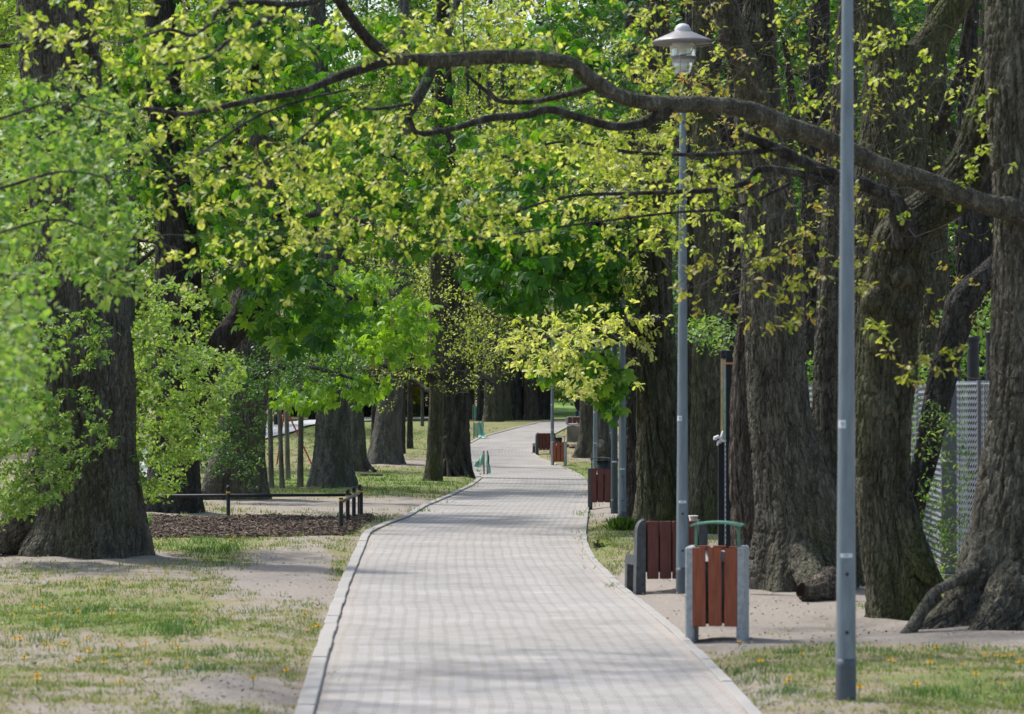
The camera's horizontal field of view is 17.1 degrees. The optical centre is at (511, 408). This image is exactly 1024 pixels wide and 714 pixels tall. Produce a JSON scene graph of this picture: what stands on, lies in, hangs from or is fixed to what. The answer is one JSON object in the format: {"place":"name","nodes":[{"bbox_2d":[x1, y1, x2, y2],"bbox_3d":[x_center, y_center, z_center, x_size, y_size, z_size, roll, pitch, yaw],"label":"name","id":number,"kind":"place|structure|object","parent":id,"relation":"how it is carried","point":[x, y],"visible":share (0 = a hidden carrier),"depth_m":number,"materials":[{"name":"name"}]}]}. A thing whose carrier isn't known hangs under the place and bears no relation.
{"place":"outdoors","nodes":[
{"label":"outdoors","id":0,"kind":"place"},
{"bbox_2d":[140,417,428,476],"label":"side path","id":1,"kind":"structure","parent":0,"point":[275,429],"depth_m":132.04,"materials":[{"name":"concrete"}]},
{"bbox_2d":[6,0,946,407],"label":"sky","id":2,"kind":"structure","parent":0,"point":[369,5],"materials":[{"name":"white"}]},
{"bbox_2d":[0,409,1023,713],"bbox_3d":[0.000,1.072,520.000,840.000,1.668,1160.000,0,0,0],"label":"ground","id":3,"kind":"structure","parent":0,"point":[288,577],"depth_m":29.24,"materials":[{"name":"brown plant"}]},
{"bbox_2d":[0,2,31,329],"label":"park tree","id":4,"kind":"object","parent":3,"relation":"on","point":[11,30],"visible":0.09,"depth_m":127.39,"materials":[{"name":"green plant"}]},
{"bbox_2d":[0,55,148,451],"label":"park tree","id":5,"kind":"object","parent":3,"relation":"on","point":[4,72],"visible":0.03,"depth_m":118.62,"materials":[{"name":"green plant"}]},
{"bbox_2d":[0,74,151,461],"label":"hornbeam tree","id":6,"kind":"object","parent":3,"relation":"on","point":[82,245],"visible":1,"depth_m":21.38,"materials":[{"name":"green plant"}]},
{"bbox_2d":[0,0,228,398],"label":"park tree","id":7,"kind":"object","parent":3,"relation":"on","point":[151,274],"visible":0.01,"depth_m":139.14,"materials":[{"name":"green plant"}]},
{"bbox_2d":[0,0,238,443],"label":"park tree","id":8,"kind":"object","parent":3,"relation":"on","point":[24,245],"visible":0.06,"depth_m":103.53,"materials":[{"name":"green plant"}]},
{"bbox_2d":[0,0,250,558],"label":"oak tree","id":9,"kind":"object","parent":3,"relation":"on","point":[81,485],"visible":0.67,"depth_m":41.80,"materials":[{"name":"green plant"}]},
{"bbox_2d":[2,0,288,417],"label":"park tree","id":10,"kind":"object","parent":3,"relation":"on","point":[137,250],"depth_m":166.17,"materials":[{"name":"green plant"}]},
{"bbox_2d":[0,0,295,468],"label":"park tree","id":11,"kind":"object","parent":3,"relation":"on","point":[131,304],"visible":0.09,"depth_m":81.93,"materials":[{"name":"green plant"}]},
{"bbox_2d":[100,0,317,395],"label":"park tree","id":12,"kind":"object","parent":3,"relation":"on","point":[209,312],"visible":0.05,"depth_m":156.56,"materials":[{"name":"green plant"}]},
{"bbox_2d":[115,5,313,327],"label":"park tree","id":13,"kind":"object","parent":3,"relation":"on","point":[211,282],"visible":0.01,"depth_m":185.25,"materials":[{"name":"green plant"}]},
{"bbox_2d":[102,0,374,513],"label":"horse chestnut","id":14,"kind":"object","parent":3,"relation":"on","point":[248,312],"visible":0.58,"depth_m":59.12,"materials":[{"name":"green plant"}]},
{"bbox_2d":[146,485,362,515],"bbox_3d":[-4.452,1.624,57.867,3.926,0.652,0.137,0,0,-13],"label":"barrier","id":15,"kind":"object","parent":3,"relation":"on","point":[227,495],"visible":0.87,"depth_m":57.91,"materials":[{"name":"black metal"}]},
{"bbox_2d":[138,0,376,397],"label":"park tree","id":16,"kind":"object","parent":3,"relation":"on","point":[285,137],"visible":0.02,"depth_m":167.90,"materials":[{"name":"green plant"}]},
{"bbox_2d":[148,512,376,539],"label":"bark mulch","id":17,"kind":"object","parent":3,"relation":"on","point":[271,524],"visible":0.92,"depth_m":52.57,"materials":[{"name":"brown wood"}]},
{"bbox_2d":[199,48,370,499],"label":"old tree","id":18,"kind":"object","parent":3,"relation":"on","point":[237,463],"visible":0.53,"depth_m":68.20,"materials":[{"name":"green plant"}]},
{"bbox_2d":[268,306,306,487],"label":"young tree","id":19,"kind":"object","parent":3,"relation":"on","point":[270,462],"visible":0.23,"depth_m":79.41,"materials":[{"name":"green plant"}]},
{"bbox_2d":[270,304,308,479],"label":"young tree","id":20,"kind":"object","parent":3,"relation":"on","point":[287,457],"visible":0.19,"depth_m":88.31,"materials":[{"name":"green plant"}]},
{"bbox_2d":[269,299,314,487],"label":"young tree","id":21,"kind":"object","parent":3,"relation":"on","point":[281,460],"visible":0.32,"depth_m":78.89,"materials":[{"name":"green plant"}]},
{"bbox_2d":[274,405,311,463],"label":"swing frame","id":22,"kind":"object","parent":3,"relation":"on","point":[276,420],"visible":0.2,"depth_m":108.85,"materials":[{"name":"red paint"}]},
{"bbox_2d":[271,298,317,486],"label":"young tree","id":23,"kind":"object","parent":3,"relation":"on","point":[300,474],"visible":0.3,"depth_m":79.40,"materials":[{"name":"green plant"}]},
{"bbox_2d":[191,0,477,419],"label":"park tree","id":24,"kind":"object","parent":3,"relation":"on","point":[312,415],"visible":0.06,"depth_m":159.98,"materials":[{"name":"green plant"}]},
{"bbox_2d":[339,484,361,525],"bbox_3d":[-2.639,1.624,55.664,0.090,0.652,5.684,0,0,0],"label":"barrier","id":25,"kind":"object","parent":3,"relation":"on","point":[349,497],"visible":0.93,"depth_m":55.04,"materials":[{"name":"black metal"}]},
{"bbox_2d":[313,220,396,471],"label":"park tree","id":26,"kind":"object","parent":3,"relation":"on","point":[359,453],"visible":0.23,"depth_m":98.43,"materials":[{"name":"green plant"}]},
{"bbox_2d":[268,0,471,487],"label":"horse chestnut","id":27,"kind":"object","parent":3,"relation":"on","point":[391,335],"visible":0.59,"depth_m":76.11,"materials":[{"name":"green plant"}]},
{"bbox_2d":[274,0,473,264],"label":"park tree","id":28,"kind":"object","parent":3,"relation":"on","point":[331,12],"visible":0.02,"depth_m":227.73,"materials":[{"name":"green plant"}]},
{"bbox_2d":[276,13,472,377],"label":"park tree","id":29,"kind":"object","parent":3,"relation":"on","point":[348,55],"visible":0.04,"depth_m":192.05,"materials":[{"name":"green plant"}]},
{"bbox_2d":[354,245,414,440],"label":"park tree","id":30,"kind":"object","parent":3,"relation":"on","point":[373,410],"visible":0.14,"depth_m":114.15,"materials":[{"name":"green plant"}]},
{"bbox_2d":[368,263,429,453],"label":"park tree","id":31,"kind":"object","parent":3,"relation":"on","point":[404,425],"visible":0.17,"depth_m":116.87,"materials":[{"name":"green plant"}]},
{"bbox_2d":[331,0,468,464],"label":"park tree","id":32,"kind":"object","parent":3,"relation":"on","point":[385,446],"visible":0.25,"depth_m":109.24,"materials":[{"name":"plant"}]},
{"bbox_2d":[377,279,429,448],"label":"young tree","id":33,"kind":"object","parent":3,"relation":"on","point":[409,442],"visible":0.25,"depth_m":119.80,"materials":[{"name":"green plant"}]},
{"bbox_2d":[303,13,522,416],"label":"park tree","id":34,"kind":"object","parent":3,"relation":"on","point":[416,410],"visible":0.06,"depth_m":189.61,"materials":[{"name":"green plant"}]},
{"bbox_2d":[406,309,429,425],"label":"young tree","id":35,"kind":"object","parent":3,"relation":"on","point":[422,408],"visible":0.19,"depth_m":135.71,"materials":[{"name":"brown plant"}]},
{"bbox_2d":[294,419,572,713],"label":"kerb","id":36,"kind":"structure","parent":3,"relation":"on","point":[309,696],"depth_m":29.44,"materials":[{"name":"concrete"}]},
{"bbox_2d":[352,106,515,480],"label":"oak tree","id":37,"kind":"object","parent":3,"relation":"on","point":[436,376],"visible":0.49,"depth_m":85.60,"materials":[{"name":"green plant"}]},
{"bbox_2d":[333,0,535,411],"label":"park tree","id":38,"kind":"object","parent":3,"relation":"on","point":[362,15],"visible":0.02,"depth_m":199.34,"materials":[{"name":"green plant"}]},
{"bbox_2d":[349,0,556,406],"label":"park tree","id":39,"kind":"object","parent":3,"relation":"on","point":[387,3],"visible":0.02,"depth_m":220.55,"materials":[{"name":"green plant"}]},
{"bbox_2d":[372,0,537,477],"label":"oak tree","id":40,"kind":"object","parent":3,"relation":"on","point":[457,460],"visible":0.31,"depth_m":91.44,"materials":[{"name":"green plant"}]},
{"bbox_2d":[432,66,509,418],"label":"old tree","id":41,"kind":"object","parent":3,"relation":"on","point":[472,398],"visible":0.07,"depth_m":164.57,"materials":[{"name":"brown plant"}]},
{"bbox_2d":[331,0,617,405],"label":"park tree","id":42,"kind":"object","parent":3,"relation":"on","point":[538,12],"visible":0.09,"depth_m":162.93,"materials":[{"name":"green plant"}]},
{"bbox_2d":[430,72,521,420],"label":"old tree","id":43,"kind":"object","parent":3,"relation":"on","point":[480,402],"visible":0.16,"depth_m":152.20,"materials":[{"name":"green plant"}]},
{"bbox_2d":[473,419,487,437],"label":"tree guard","id":44,"kind":"object","parent":3,"relation":"on","point":[478,429],"visible":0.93,"depth_m":126.47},
{"bbox_2d":[474,451,490,473],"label":"tree guard","id":45,"kind":"object","parent":3,"relation":"on","point":[479,462],"visible":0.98,"depth_m":96.24,"materials":[{"name":"teal plastic"}]},
{"bbox_2d":[453,64,543,421],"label":"old tree","id":46,"kind":"object","parent":3,"relation":"on","point":[492,410],"visible":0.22,"depth_m":144.85,"materials":[{"name":"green plant"}]},
{"bbox_2d":[416,31,585,403],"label":"park tree","id":47,"kind":"object","parent":3,"relation":"on","point":[472,70],"visible":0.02,"depth_m":191.50,"materials":[{"name":"green plant"}]},
{"bbox_2d":[456,64,556,420],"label":"old tree","id":48,"kind":"object","parent":3,"relation":"on","point":[505,387],"visible":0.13,"depth_m":152.16,"materials":[{"name":"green plant"}]},
{"bbox_2d":[0,0,1023,633],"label":"oak tree","id":49,"kind":"object","parent":3,"relation":"on","point":[982,586],"visible":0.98,"depth_m":27.44,"materials":[{"name":"green plant"}]},
{"bbox_2d":[464,64,559,419],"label":"old tree","id":50,"kind":"object","parent":3,"relation":"on","point":[517,396],"visible":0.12,"depth_m":156.03,"materials":[{"name":"green plant"}]},
{"bbox_2d":[486,64,576,419],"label":"old tree","id":51,"kind":"object","parent":3,"relation":"on","point":[530,407],"visible":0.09,"depth_m":156.00,"materials":[{"name":"green plant"}]},
{"bbox_2d":[505,67,580,419],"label":"old tree","id":52,"kind":"object","parent":3,"relation":"on","point":[544,401],"visible":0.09,"depth_m":160.12,"materials":[{"name":"green plant"}]},
{"bbox_2d":[532,433,555,454],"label":"park bench","id":53,"kind":"object","parent":3,"relation":"on","point":[542,440],"visible":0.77,"depth_m":116.55,"materials":[{"name":"wood"}]},
{"bbox_2d":[550,291,555,456],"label":"lamp post","id":54,"kind":"object","parent":3,"relation":"on","point":[552,409],"visible":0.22,"depth_m":114.53,"materials":[{"name":"grey metal"}]},
{"bbox_2d":[440,0,673,518],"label":"horse chestnut","id":55,"kind":"object","parent":3,"relation":"on","point":[487,268],"visible":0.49,"depth_m":51.64,"materials":[{"name":"green plant"}]},
{"bbox_2d":[551,435,566,465],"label":"litter bin","id":56,"kind":"object","parent":3,"relation":"on","point":[558,450],"visible":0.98,"depth_m":108.54,"materials":[{"name":"wood"}]},
{"bbox_2d":[520,218,619,457],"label":"park tree","id":57,"kind":"object","parent":3,"relation":"on","point":[584,447],"visible":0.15,"depth_m":113.91,"materials":[{"name":"green plant"}]},
{"bbox_2d":[566,416,579,441],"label":"concrete planter","id":58,"kind":"object","parent":3,"relation":"on","point":[572,432],"visible":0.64,"depth_m":123.98,"materials":[{"name":"grey concrete"}]},
{"bbox_2d":[475,0,677,397],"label":"park tree","id":59,"kind":"object","parent":3,"relation":"on","point":[496,74],"visible":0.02,"depth_m":186.66,"materials":[{"name":"green plant"}]},
{"bbox_2d":[557,303,618,460],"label":"park tree","id":60,"kind":"object","parent":3,"relation":"on","point":[603,444],"visible":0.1,"depth_m":111.79,"materials":[{"name":"grey plant"}]},
{"bbox_2d":[593,347,596,467],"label":"lamp post","id":61,"kind":"object","parent":3,"relation":"on","point":[594,438],"visible":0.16,"depth_m":91.95,"materials":[{"name":"grey paint"}]},
{"bbox_2d":[588,457,610,509],"bbox_3d":[1.661,1.409,63.656,0.480,1.001,0.402,0,0,4],"label":"litter bin","id":62,"kind":"object","parent":3,"relation":"on","point":[599,483],"visible":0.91,"depth_m":63.47,"materials":[{"name":"wood"}]},
{"bbox_2d":[488,0,731,522],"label":"oak tree","id":63,"kind":"object","parent":3,"relation":"on","point":[656,414],"visible":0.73,"depth_m":53.67,"materials":[{"name":"green plant"}]},
{"bbox_2d":[600,188,619,513],"bbox_3d":[1.794,-0.955,59.798,0.624,5.810,0.624,0,0,0],"label":"lamp post","id":64,"kind":"object","parent":3,"relation":"on","point":[614,470],"visible":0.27,"depth_m":59.75,"materials":[{"name":"grey metal"}]},
{"bbox_2d":[601,514,637,530],"bbox_3d":[1.687,1.727,51.810,0.631,0.267,0.839,0,0,-8],"label":"grass clump","id":65,"kind":"object","parent":3,"relation":"on","point":[622,523],"visible":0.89,"depth_m":51.65,"materials":[{"name":"green plant"}]},
{"bbox_2d":[608,164,636,517],"bbox_3d":[1.702,-0.955,52.622,0.624,5.810,0.624,0,0,0],"label":"lamp post","id":66,"kind":"object","parent":3,"relation":"on","point":[622,472],"visible":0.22,"depth_m":52.58,"materials":[{"name":"grey metal"}]},
{"bbox_2d":[620,471,624,504],"bbox_3d":[1.702,1.230,52.556,0.064,0.520,0.016,0,0,0],"label":"access door","id":67,"kind":"structure","parent":66,"relation":"in","point":[622,473],"depth_m":52.56,"materials":[{"name":"grey paint"}]},
{"bbox_2d":[456,0,802,418],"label":"park tree","id":68,"kind":"object","parent":3,"relation":"on","point":[518,77],"visible":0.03,"depth_m":161.47,"materials":[{"name":"green plant"}]},
{"bbox_2d":[531,419,761,713],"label":"kerb","id":69,"kind":"structure","parent":3,"relation":"on","point":[737,693],"depth_m":28.46,"materials":[{"name":"concrete"}]},
{"bbox_2d":[625,519,707,594],"bbox_3d":[1.564,1.518,34.845,0.765,0.785,0.580,0,0,-12],"label":"park bench","id":70,"kind":"object","parent":3,"relation":"on","point":[653,555],"visible":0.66,"depth_m":34.55,"materials":[{"name":"wood"}]},
{"bbox_2d":[508,0,830,398],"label":"park tree","id":71,"kind":"object","parent":3,"relation":"on","point":[682,14],"visible":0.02,"depth_m":128.05,"materials":[{"name":"green plant"}]},
{"bbox_2d":[615,0,740,533],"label":"oak tree","id":72,"kind":"object","parent":3,"relation":"on","point":[708,337],"visible":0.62,"depth_m":50.30,"materials":[{"name":"green plant"}]},
{"bbox_2d":[652,23,712,593],"bbox_3d":[1.708,-0.950,34.121,0.624,5.800,0.624,0,0,0],"label":"lamp post","id":73,"kind":"object","parent":3,"relation":"on","point":[682,38],"visible":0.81,"depth_m":34.08,"materials":[{"name":"grey metal"}]},
{"bbox_2d":[680,506,685,557],"bbox_3d":[1.704,1.230,34.054,0.064,0.520,0.016,0,0,0],"label":"access door","id":74,"kind":"structure","parent":73,"relation":"in","point":[682,508],"depth_m":34.06,"materials":[{"name":"grey paint"}]},
{"bbox_2d":[669,1,727,473],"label":"oak tree","id":75,"kind":"object","parent":3,"relation":"on","point":[690,228],"visible":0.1,"depth_m":61.79,"materials":[{"name":"green plant"}]},
{"bbox_2d":[547,0,860,426],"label":"park tree","id":76,"kind":"object","parent":3,"relation":"on","point":[602,12],"visible":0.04,"depth_m":98.78,"materials":[{"name":"green plant"}]},
{"bbox_2d":[426,52,990,620],"bbox_3d":[1.938,-0.943,29.968,5.276,6.092,4.376,0,0,0],"label":"oak tree","id":77,"kind":"object","parent":3,"relation":"on","point":[902,576],"visible":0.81,"depth_m":29.82,"materials":[{"name":"green plant"}]},
{"bbox_2d":[685,520,748,642],"bbox_3d":[1.656,1.409,27.535,0.480,1.001,0.402,0,0,9],"label":"litter bin","id":78,"kind":"object","parent":3,"relation":"on","point":[716,585],"visible":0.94,"depth_m":27.35,"materials":[{"name":"wood"}]},
{"bbox_2d":[718,350,732,547],"bbox_3d":[2.400,0.695,38.510,0.168,2.710,0.624,0,0,0],"label":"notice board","id":79,"kind":"object","parent":3,"relation":"on","point":[726,372],"visible":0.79,"depth_m":38.27,"materials":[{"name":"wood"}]},
{"bbox_2d":[612,2,862,333],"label":"park tree","id":80,"kind":"object","parent":3,"relation":"on","point":[798,4],"visible":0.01,"depth_m":139.02,"materials":[{"name":"green plant"}]},
{"bbox_2d":[729,268,754,548],"bbox_3d":[2.548,-0.262,35.995,0.488,4.727,0.456,0,0,41],"label":"oak tree","id":81,"kind":"object","parent":3,"relation":"on","point":[741,496],"visible":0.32,"depth_m":35.89,"materials":[{"name":"brown plant"}]},
{"bbox_2d":[713,0,790,359],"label":"oak tree","id":82,"kind":"object","parent":3,"relation":"on","point":[729,286],"visible":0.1,"depth_m":57.78,"materials":[{"name":"brown plant"}]},
{"bbox_2d":[636,0,895,591],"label":"oak tree","id":83,"kind":"object","parent":3,"relation":"on","point":[793,542],"visible":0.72,"depth_m":34.33,"materials":[{"name":"green plant"}]},
{"bbox_2d":[581,0,961,395],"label":"park tree","id":84,"kind":"object","parent":3,"relation":"on","point":[912,35],"visible":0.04,"depth_m":80.42,"materials":[{"name":"green plant"}]},
{"bbox_2d":[624,0,923,334],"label":"park tree","id":85,"kind":"object","parent":3,"relation":"on","point":[789,140],"visible":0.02,"depth_m":111.95,"materials":[{"name":"green plant"}]},
{"bbox_2d":[796,566,836,601],"bbox_3d":[2.946,1.707,32.811,0.359,0.377,0.580,0,0,40],"label":"broken stump","id":86,"kind":"object","parent":3,"relation":"on","point":[821,585],"visible":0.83,"depth_m":32.70,"materials":[{"name":"wood"}]},
{"bbox_2d":[777,0,863,406],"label":"oak tree","id":87,"kind":"object","parent":3,"relation":"on","point":[813,261],"visible":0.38,"depth_m":50.84,"materials":[{"name":"brown plant"}]},
{"bbox_2d":[674,0,993,379],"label":"park tree","id":88,"kind":"object","parent":3,"relation":"on","point":[985,247],"visible":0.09,"depth_m":62.00,"materials":[{"name":"green plant"}]},
{"bbox_2d":[746,0,941,585],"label":"oak tree","id":89,"kind":"object","parent":3,"relation":"on","point":[824,407],"visible":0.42,"depth_m":35.54,"materials":[{"name":"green plant"}]},
{"bbox_2d":[836,0,855,700],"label":"lamp post","id":90,"kind":"object","parent":3,"relation":"on","point":[846,626],"visible":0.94,"depth_m":21.64,"materials":[{"name":"grey metal"}]},
{"bbox_2d":[842,562,851,643],"bbox_3d":[2.122,1.230,21.618,0.065,0.520,0.016,0,0,0],"label":"access door","id":91,"kind":"structure","parent":90,"relation":"in","point":[846,566],"depth_m":21.62,"materials":[{"name":"grey paint"}]},
{"bbox_2d":[724,380,988,565],"bbox_3d":[4.270,0.820,40.038,3.228,2.260,12.085,0,0,0],"label":"wire fence","id":92,"kind":"object","parent":3,"relation":"on","point":[982,388],"visible":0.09,"depth_m":37.99,"materials":[{"name":"grey metal"}]},
{"bbox_2d":[760,0,982,531],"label":"oak tree","id":93,"kind":"object","parent":3,"relation":"on","point":[948,15],"visible":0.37,"depth_m":36.32,"materials":[{"name":"green plant"}]},
{"bbox_2d":[795,0,961,379],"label":"park tree","id":94,"kind":"object","parent":3,"relation":"on","point":[902,15],"depth_m":91.02,"materials":[{"name":"green plant"}]},
{"bbox_2d":[810,396,966,540],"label":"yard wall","id":95,"kind":"structure","parent":3,"relation":"on","point":[913,440],"depth_m":47.44,"materials":[{"name":"metal"}]},
{"bbox_2d":[804,0,979,379],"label":"park tree","id":96,"kind":"object","parent":3,"relation":"on","point":[950,54],"visible":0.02,"depth_m":75.77,"materials":[{"name":"green plant"}]},
{"bbox_2d":[830,0,977,333],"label":"park tree","id":97,"kind":"object","parent":3,"relation":"on","point":[954,275],"visible":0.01,"depth_m":107.87,"materials":[{"name":"green plant"}]},
{"bbox_2d":[903,0,974,383],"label":"oak tree","id":98,"kind":"object","parent":3,"relation":"on","point":[937,153],"visible":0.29,"depth_m":53.78,"materials":[{"name":"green plant"}]},
{"bbox_2d":[941,386,956,577],"bbox_3d":[4.781,0.850,37.330,0.260,2.200,0.160,0,0,0],"label":"steel strip post","id":99,"kind":"object","parent":3,"relation":"on","point":[950,512],"visible":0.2,"depth_m":37.32,"materials":[{"name":"grey metal"}]},
{"bbox_2d":[908,254,992,578],"bbox_3d":[4.499,-0.041,34.811,1.658,4.284,2.321,0,0,38],"label":"leaning tree","id":100,"kind":"object","parent":3,"relation":"on","point":[966,296],"visible":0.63,"depth_m":35.06,"materials":[{"name":"green plant"}]},
{"bbox_2d":[911,288,991,539],"bbox_3d":[6.605,0.162,45.979,2.701,3.717,2.188,0,0,0],"label":"leafy shrub","id":101,"kind":"object","parent":3,"relation":"on","point":[978,322],"visible":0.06,"depth_m":45.90,"materials":[{"name":"green plant"}]},
{"bbox_2d":[946,0,993,400],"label":"oak tree","id":102,"kind":"object","parent":3,"relation":"on","point":[967,259],"visible":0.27,"depth_m":56.85,"materials":[{"name":"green plant"}]},
{"bbox_2d":[967,336,979,532],"bbox_3d":[5.606,0.532,41.500,0.173,2.835,0.173,0,0,0],"label":"steel pipe","id":103,"kind":"object","parent":3,"relation":"on","point":[973,358],"visible":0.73,"depth_m":41.44,"materials":[{"name":"grey metal"}]},
{"bbox_2d":[985,331,989,379],"bbox_3d":[5.970,0.492,42.500,0.173,2.915,0.173,0,0,0],"label":"steel pipe","id":104,"kind":"object","parent":3,"relation":"on","point":[987,334],"visible":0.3,"depth_m":42.45,"materials":[{"name":"grey metal"}]},
{"bbox_2d":[0,427,1023,713],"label":"grass","id":105,"kind":"structure","parent":0,"point":[178,625],"depth_m":26.33,"materials":[{"name":"green plant"}]},
{"bbox_2d":[315,420,746,713],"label":"path","id":106,"kind":"structure","parent":0,"point":[491,595],"depth_m":29.50,"materials":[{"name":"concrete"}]},
{"bbox_2d":[554,396,579,417],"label":"grass bank","id":107,"kind":"structure","parent":0,"point":[567,409],"depth_m":196.73,"materials":[{"name":"green plant"}]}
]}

